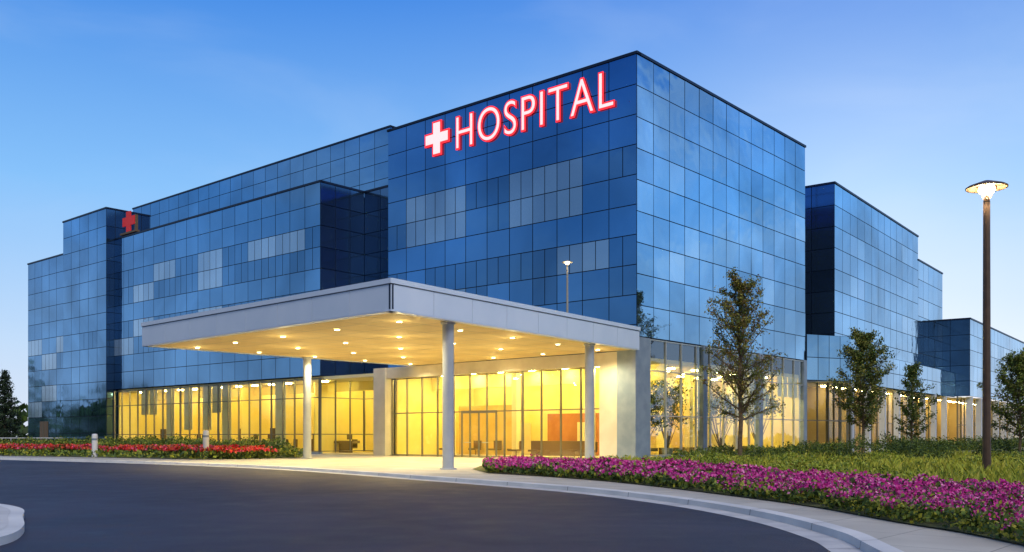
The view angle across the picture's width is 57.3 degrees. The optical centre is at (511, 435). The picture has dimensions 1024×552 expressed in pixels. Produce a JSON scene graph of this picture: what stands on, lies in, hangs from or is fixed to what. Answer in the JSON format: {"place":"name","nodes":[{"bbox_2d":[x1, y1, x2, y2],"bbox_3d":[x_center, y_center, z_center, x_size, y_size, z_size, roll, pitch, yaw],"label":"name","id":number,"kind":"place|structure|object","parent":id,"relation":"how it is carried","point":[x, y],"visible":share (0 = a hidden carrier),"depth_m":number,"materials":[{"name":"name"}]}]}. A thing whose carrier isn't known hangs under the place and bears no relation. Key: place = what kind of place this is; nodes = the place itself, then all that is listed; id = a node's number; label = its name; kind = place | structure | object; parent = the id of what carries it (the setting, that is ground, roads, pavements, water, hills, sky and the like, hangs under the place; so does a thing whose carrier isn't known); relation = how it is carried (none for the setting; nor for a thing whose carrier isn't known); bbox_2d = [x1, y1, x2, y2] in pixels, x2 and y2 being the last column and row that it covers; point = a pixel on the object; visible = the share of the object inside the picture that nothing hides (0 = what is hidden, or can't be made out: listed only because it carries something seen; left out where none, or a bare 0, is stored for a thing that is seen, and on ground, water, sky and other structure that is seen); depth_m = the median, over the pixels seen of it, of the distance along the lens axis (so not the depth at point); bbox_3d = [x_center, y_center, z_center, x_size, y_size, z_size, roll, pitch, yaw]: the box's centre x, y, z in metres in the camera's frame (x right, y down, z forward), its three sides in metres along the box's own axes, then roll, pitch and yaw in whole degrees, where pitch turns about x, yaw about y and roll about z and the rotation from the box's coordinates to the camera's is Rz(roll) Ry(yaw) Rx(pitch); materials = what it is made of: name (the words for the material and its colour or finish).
{"place":"outdoors","nodes":[
{"label":"outdoors","id":0,"kind":"place"},
{"bbox_2d":[0,460,829,551],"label":"road","id":1,"kind":"structure","parent":0,"point":[92,507],"depth_m":17.39,"materials":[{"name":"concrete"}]},
{"bbox_2d":[0,504,23,545],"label":"traffic island","id":2,"kind":"structure","parent":1,"relation":"on","point":[11,523],"depth_m":14.72,"materials":[{"name":"concrete"}]},
{"bbox_2d":[0,457,903,551],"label":"kerb","id":3,"kind":"structure","parent":1,"relation":"on","point":[830,537],"depth_m":20.21,"materials":[{"name":"concrete"}]},
{"bbox_2d":[160,428,746,456],"bbox_3d":[-9.624,0.365,78.247,56.145,1.930,17.009,0,0,40],"label":"interior furniture","id":4,"kind":"object","parent":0,"point":[569,448],"visible":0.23,"depth_m":61.71,"materials":[{"name":"brown wood"}]},
{"bbox_2d":[0,454,1023,551],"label":"pavement","id":5,"kind":"structure","parent":0,"point":[905,537],"depth_m":23.06,"materials":[{"name":"grey concrete"}]},
{"bbox_2d":[0,454,302,458],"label":"planting bed","id":6,"kind":"object","parent":5,"relation":"on","point":[155,457],"visible":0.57,"depth_m":57.71,"materials":[{"name":"plant"}]},
{"bbox_2d":[0,442,107,454],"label":"red flower bed","id":7,"kind":"object","parent":6,"relation":"on","point":[50,446],"visible":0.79,"depth_m":66.43,"materials":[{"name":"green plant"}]},
{"bbox_2d":[92,434,97,456],"bbox_3d":[-26.700,0.630,60.000,0.440,1.500,0.433,0,0,0],"label":"bollard","id":8,"kind":"object","parent":6,"relation":"on","point":[94,442],"visible":0.85,"depth_m":59.85,"materials":[{"name":"white"}]},
{"bbox_2d":[0,433,296,453],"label":"hedge","id":9,"kind":"object","parent":6,"relation":"on","point":[154,440],"visible":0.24,"depth_m":75.03,"materials":[{"name":"green plant"}]},
{"bbox_2d":[0,448,302,458],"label":"groundcover","id":10,"kind":"object","parent":6,"relation":"on","point":[139,454],"visible":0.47,"depth_m":59.55,"materials":[{"name":"green plant"}]},
{"bbox_2d":[100,444,278,458],"bbox_3d":[-21.264,0.960,60.046,15.698,0.946,4.483,0,0,41],"label":"red flower bed","id":11,"kind":"object","parent":6,"relation":"on","point":[231,450],"visible":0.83,"depth_m":56.90,"materials":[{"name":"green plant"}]},
{"bbox_2d":[203,430,208,457],"bbox_3d":[-18.600,0.530,57.000,0.440,1.700,0.433,0,0,0],"label":"bollard","id":12,"kind":"object","parent":6,"relation":"on","point":[205,438],"visible":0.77,"depth_m":56.85,"materials":[{"name":"white"}]},
{"bbox_2d":[141,278,640,469],"bbox_3d":[-5.478,-2.220,48.484,20.217,7.200,19.356,0,0,42],"label":"entrance canopy","id":13,"kind":"object","parent":5,"relation":"on","point":[391,321],"visible":0.94,"depth_m":43.08,"materials":[{"name":"metal"}]},
{"bbox_2d":[562,260,572,312],"bbox_3d":[2.830,-7.363,48.000,0.554,3.225,0.554,0,0,0],"label":"street lamp","id":14,"kind":"object","parent":13,"relation":"on","point":[567,262],"visible":0.81,"depth_m":47.95,"materials":[{"name":"beige metal"}]},
{"bbox_2d":[28,54,804,453],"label":"curtain wall","id":15,"kind":"structure","parent":5,"relation":"on","point":[656,202],"depth_m":62.28,"materials":[{"name":"blue glass"}]},
{"bbox_2d":[40,421,47,439],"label":"side door","id":16,"kind":"structure","parent":15,"relation":"attached to","point":[43,429],"depth_m":99.38,"materials":[{"name":"brown"}]},
{"bbox_2d":[208,213,364,383],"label":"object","id":17,"kind":"structure","parent":15,"relation":"attached to","point":[283,378],"depth_m":108.98,"materials":[{"name":"grey metal"}]},
{"bbox_2d":[27,50,805,264],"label":"parapet coping","id":18,"kind":"object","parent":15,"relation":"on","point":[639,53],"visible":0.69,"depth_m":68.91,"materials":[{"name":"black metal"}]},
{"bbox_2d":[120,211,139,235],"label":"roof cross sign","id":19,"kind":"object","parent":18,"relation":"attached to","point":[129,220],"visible":1,"depth_m":87.21,"materials":[{"name":"red plastic"}]},
{"bbox_2d":[425,71,614,156],"bbox_3d":[-0.004,-19.238,56.543,14.995,2.263,0.185,0,0,41],"label":"hospital sign","id":20,"kind":"object","parent":15,"relation":"attached to","point":[437,137],"visible":1,"depth_m":56.29,"materials":[{"name":"white"}]},
{"bbox_2d":[118,358,798,458],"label":"interior walls","id":21,"kind":"structure","parent":5,"relation":"on","point":[360,383],"depth_m":67.03,"materials":[{"name":"yellow paint"}]},
{"bbox_2d":[140,368,766,392],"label":"ceiling luminaires","id":22,"kind":"object","parent":21,"relation":"attached to","point":[502,372],"visible":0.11,"depth_m":70.44,"materials":[{"name":"beige"}]},
{"bbox_2d":[141,369,798,445],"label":"window blinds","id":23,"kind":"object","parent":21,"relation":"attached to","point":[278,404],"depth_m":78.41,"materials":[{"name":"beige fabric"}]},
{"bbox_2d":[651,389,669,434],"bbox_3d":[7.385,-0.872,53.580,3.224,4.404,2.904,0,0,15],"label":"indoor plant","id":24,"kind":"object","parent":21,"relation":"on","point":[656,419],"visible":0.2,"depth_m":53.31,"materials":[{"name":"green plant"}]},
{"bbox_2d":[651,375,692,455],"bbox_3d":[9.326,-1.209,56.094,3.268,5.077,2.854,0,0,0],"label":"indoor plant","id":25,"kind":"object","parent":21,"relation":"on","point":[670,397],"visible":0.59,"depth_m":55.80,"materials":[{"name":"green plant"}]},
{"bbox_2d":[693,389,748,451],"bbox_3d":[13.200,-0.932,60.306,3.532,4.523,2.897,0,0,32],"label":"indoor plant","id":26,"kind":"object","parent":21,"relation":"on","point":[714,411],"visible":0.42,"depth_m":60.10,"materials":[{"name":"green plant"}]},
{"bbox_2d":[743,389,785,451],"bbox_3d":[17.198,-1.134,64.602,3.658,4.928,2.991,0,0,0],"label":"indoor plant","id":27,"kind":"object","parent":21,"relation":"on","point":[767,405],"visible":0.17,"depth_m":64.61,"materials":[{"name":"green plant"}]},
{"bbox_2d":[298,337,806,459],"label":"piers and lintel","id":28,"kind":"object","parent":5,"relation":"on","point":[624,402],"visible":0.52,"depth_m":53.56,"materials":[{"name":"beige stone"}]},
{"bbox_2d":[114,339,802,458],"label":"mullions","id":29,"kind":"object","parent":28,"relation":"attached to","point":[486,411],"visible":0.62,"depth_m":61.68,"materials":[{"name":"brown metal"}]},
{"bbox_2d":[474,447,1023,544],"bbox_3d":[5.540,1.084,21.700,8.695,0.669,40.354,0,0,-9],"label":"magenta flower bed","id":30,"kind":"object","parent":5,"relation":"on","point":[970,495],"visible":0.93,"depth_m":20.11,"materials":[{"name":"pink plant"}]},
{"bbox_2d":[670,450,693,458],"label":"shrub","id":31,"kind":"object","parent":30,"relation":"on","point":[681,453],"visible":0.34,"depth_m":48.47,"materials":[{"name":"green plant"}]},
{"bbox_2d":[690,446,715,456],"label":"shrub","id":32,"kind":"object","parent":30,"relation":"on","point":[705,452],"visible":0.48,"depth_m":50.07,"materials":[{"name":"green plant"}]},
{"bbox_2d":[691,267,787,455],"bbox_3d":[12.790,-3.932,51.877,4.819,10.765,5.287,0,0,36],"label":"deciduous tree","id":33,"kind":"object","parent":30,"relation":"on","point":[736,322],"visible":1,"depth_m":51.71,"materials":[{"name":"green plant"}]},
{"bbox_2d":[742,449,766,458],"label":"shrub","id":34,"kind":"object","parent":30,"relation":"on","point":[751,454],"visible":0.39,"depth_m":47.35,"materials":[{"name":"green plant"}]},
{"bbox_2d":[765,441,813,458],"bbox_3d":[14.529,0.851,49.005,2.427,1.157,2.137,0,0,37],"label":"shrub","id":35,"kind":"object","parent":30,"relation":"on","point":[783,452],"visible":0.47,"depth_m":48.93,"materials":[{"name":"green plant"}]},
{"bbox_2d":[574,446,1023,491],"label":"ornamental grass","id":36,"kind":"structure","parent":30,"relation":"on","point":[963,470],"depth_m":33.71,"materials":[{"name":"green plant"}]},
{"bbox_2d":[794,440,833,457],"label":"shrub","id":37,"kind":"object","parent":30,"relation":"on","point":[821,448],"visible":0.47,"depth_m":49.80,"materials":[{"name":"green plant"}]},
{"bbox_2d":[667,433,1023,457],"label":"hedge","id":38,"kind":"object","parent":30,"relation":"on","point":[953,444],"visible":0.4,"depth_m":69.45,"materials":[{"name":"green plant"}]},
{"bbox_2d":[830,445,864,457],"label":"shrub","id":39,"kind":"object","parent":30,"relation":"on","point":[849,452],"visible":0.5,"depth_m":49.08,"materials":[{"name":"green plant"}]},
{"bbox_2d":[832,433,883,456],"bbox_3d":[19.681,0.596,52.958,3.179,1.669,3.021,0,0,0],"label":"shrub","id":40,"kind":"object","parent":30,"relation":"on","point":[867,443],"visible":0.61,"depth_m":52.85,"materials":[{"name":"green plant"}]},
{"bbox_2d":[825,327,899,452],"bbox_3d":[20.585,-2.485,55.211,4.116,7.869,4.142,0,0,19],"label":"deciduous tree","id":41,"kind":"object","parent":30,"relation":"on","point":[871,375],"visible":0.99,"depth_m":54.67,"materials":[{"name":"green plant"}]},
{"bbox_2d":[871,431,919,455],"bbox_3d":[22.720,0.581,56.114,3.042,1.724,3.418,0,0,0],"label":"shrub","id":42,"kind":"object","parent":30,"relation":"on","point":[884,441],"visible":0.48,"depth_m":55.85,"materials":[{"name":"green plant"}]},
{"bbox_2d":[881,438,926,456],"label":"shrub","id":43,"kind":"object","parent":30,"relation":"on","point":[907,445],"visible":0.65,"depth_m":51.79,"materials":[{"name":"green plant"}]},
{"bbox_2d":[891,361,940,438],"bbox_3d":[25.920,-1.646,60.008,2.672,6.193,2.658,0,0,-26],"label":"deciduous tree","id":44,"kind":"object","parent":30,"relation":"on","point":[912,379],"visible":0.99,"depth_m":59.82,"materials":[{"name":"green plant"}]},
{"bbox_2d":[902,435,954,455],"bbox_3d":[24.035,0.687,53.897,2.644,1.491,2.862,0,0,0],"label":"shrub","id":45,"kind":"object","parent":30,"relation":"on","point":[946,451],"visible":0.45,"depth_m":53.66,"materials":[{"name":"green plant"}]},
{"bbox_2d":[908,445,951,460],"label":"shrub","id":46,"kind":"object","parent":30,"relation":"on","point":[935,453],"visible":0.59,"depth_m":45.85,"materials":[{"name":"green plant"}]},
{"bbox_2d":[965,180,1007,469],"bbox_3d":[16.200,-3.655,32.000,1.320,10.110,1.320,0,0,0],"label":"street lamp","id":47,"kind":"object","parent":30,"relation":"on","point":[986,188],"visible":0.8,"depth_m":31.90,"materials":[{"name":"brown metal"}]},
{"bbox_2d":[972,432,1022,456],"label":"shrub","id":48,"kind":"object","parent":30,"relation":"on","point":[998,448],"visible":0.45,"depth_m":51.79,"materials":[{"name":"green plant"}]},
{"bbox_2d":[977,347,1023,451],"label":"deciduous tree","id":49,"kind":"object","parent":30,"relation":"on","point":[1014,388],"visible":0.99,"depth_m":49.91,"materials":[{"name":"green plant"}]},
{"bbox_2d":[0,0,1023,435],"label":"sky","id":50,"kind":"structure","parent":0,"point":[907,106],"materials":[{"name":"blue"}]},
{"bbox_2d":[725,378,904,390],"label":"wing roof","id":51,"kind":"structure","parent":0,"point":[845,381],"depth_m":108.38,"materials":[{"name":"white paint"}]},
{"bbox_2d":[806,334,954,396],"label":"podium band","id":52,"kind":"object","parent":51,"relation":"attached to","point":[824,359],"visible":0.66,"depth_m":68.90,"materials":[{"name":"blue glass"}]},
{"bbox_2d":[807,381,1002,453],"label":"wing interior","id":53,"kind":"object","parent":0,"point":[951,415],"visible":0.13,"depth_m":79.53,"materials":[{"name":"beige paint"}]},
{"bbox_2d":[807,380,1014,452],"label":"wing mullions","id":54,"kind":"object","parent":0,"point":[839,420],"visible":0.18,"depth_m":75.29,"materials":[{"name":"grey metal"}]},
{"bbox_2d":[805,184,1023,401],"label":"wing curtain wall","id":55,"kind":"structure","parent":0,"point":[866,270],"depth_m":79.41,"materials":[{"name":"blue glass"}]},
{"bbox_2d":[805,181,1023,343],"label":"wing coping","id":56,"kind":"object","parent":55,"relation":"on","point":[865,202],"visible":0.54,"depth_m":82.73,"materials":[{"name":"grey metal"}]},
{"bbox_2d":[846,383,1023,452],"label":"wing columns","id":57,"kind":"structure","parent":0,"point":[969,418],"depth_m":89.40,"materials":[{"name":"grey concrete"}]},
{"label":"ground","id":58,"kind":"structure","parent":0,"visible":0},
{"bbox_2d":[0,370,23,441],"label":"pine tree","id":59,"kind":"object","parent":58,"relation":"on","point":[7,432],"visible":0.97,"depth_m":109.79,"materials":[{"name":"green plant"}]},
{"bbox_2d":[0,400,27,440],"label":"distant trees","id":60,"kind":"object","parent":58,"relation":"on","point":[24,417],"visible":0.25,"depth_m":164.52,"materials":[{"name":"green plant"}]}
]}

